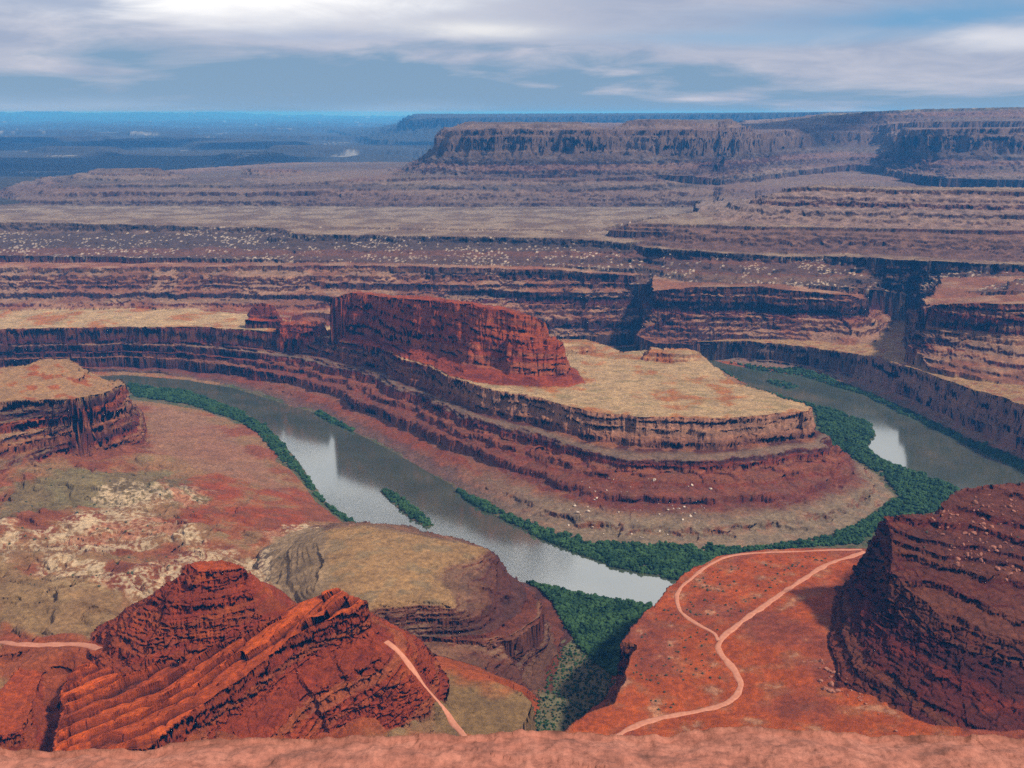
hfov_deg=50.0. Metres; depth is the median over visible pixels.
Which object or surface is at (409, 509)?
island thicket
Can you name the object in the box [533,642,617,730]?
canyon scrub
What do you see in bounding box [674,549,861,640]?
dirt road
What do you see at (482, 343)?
butte
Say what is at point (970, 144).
mesa
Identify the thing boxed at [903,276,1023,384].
canyon wall
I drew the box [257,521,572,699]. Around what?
hill
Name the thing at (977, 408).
canyon wall
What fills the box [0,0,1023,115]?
sky
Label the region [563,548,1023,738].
terrace
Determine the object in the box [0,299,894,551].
river bend mesa
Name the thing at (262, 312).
low rock knoll
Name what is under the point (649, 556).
bank thicket
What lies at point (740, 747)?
overlook ledge
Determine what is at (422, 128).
mesa
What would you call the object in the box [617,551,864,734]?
dirt road
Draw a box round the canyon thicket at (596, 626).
[525,580,652,674]
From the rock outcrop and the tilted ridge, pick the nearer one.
the tilted ridge
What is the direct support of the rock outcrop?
on the ground
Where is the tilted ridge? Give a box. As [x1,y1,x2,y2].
[0,560,449,751]
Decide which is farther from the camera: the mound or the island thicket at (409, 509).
the island thicket at (409, 509)
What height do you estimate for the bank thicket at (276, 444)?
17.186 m
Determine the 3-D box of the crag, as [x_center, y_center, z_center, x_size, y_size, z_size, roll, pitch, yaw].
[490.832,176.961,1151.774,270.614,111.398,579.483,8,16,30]
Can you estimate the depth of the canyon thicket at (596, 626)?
1323.66 m
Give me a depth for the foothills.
4473.80 m
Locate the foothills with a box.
[0,161,1023,207]
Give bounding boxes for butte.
[276,291,586,386]
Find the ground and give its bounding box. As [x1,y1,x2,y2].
[0,111,1023,747]
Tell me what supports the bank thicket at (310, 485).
on the ground
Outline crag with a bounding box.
[828,482,1023,731]
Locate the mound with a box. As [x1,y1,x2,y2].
[435,655,540,735]
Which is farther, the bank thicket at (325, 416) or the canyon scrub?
the bank thicket at (325, 416)
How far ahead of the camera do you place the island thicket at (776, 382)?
2490.03 m
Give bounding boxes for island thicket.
[381,488,433,526]
[767,379,798,388]
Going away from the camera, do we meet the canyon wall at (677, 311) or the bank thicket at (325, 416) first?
the bank thicket at (325, 416)
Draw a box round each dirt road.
[0,641,102,650]
[384,640,466,735]
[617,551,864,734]
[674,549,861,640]
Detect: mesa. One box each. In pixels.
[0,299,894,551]
[333,111,871,143]
[389,107,1023,186]
[605,184,1023,314]
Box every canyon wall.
[0,201,700,346]
[635,275,893,352]
[695,293,1023,458]
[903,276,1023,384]
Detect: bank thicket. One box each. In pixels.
[127,381,310,481]
[305,480,355,522]
[314,409,355,431]
[456,487,741,579]
[720,368,831,410]
[730,361,1023,470]
[730,406,959,552]
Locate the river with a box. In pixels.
[98,346,1023,605]
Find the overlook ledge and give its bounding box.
[0,726,1023,767]
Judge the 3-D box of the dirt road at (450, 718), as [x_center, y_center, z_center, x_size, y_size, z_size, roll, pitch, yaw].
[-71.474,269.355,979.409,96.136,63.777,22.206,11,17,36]
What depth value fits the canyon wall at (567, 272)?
3107.82 m
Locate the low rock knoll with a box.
[246,303,284,324]
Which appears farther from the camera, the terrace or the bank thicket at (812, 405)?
the bank thicket at (812, 405)
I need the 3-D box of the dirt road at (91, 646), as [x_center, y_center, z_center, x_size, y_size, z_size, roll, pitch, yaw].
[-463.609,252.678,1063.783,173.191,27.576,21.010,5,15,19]

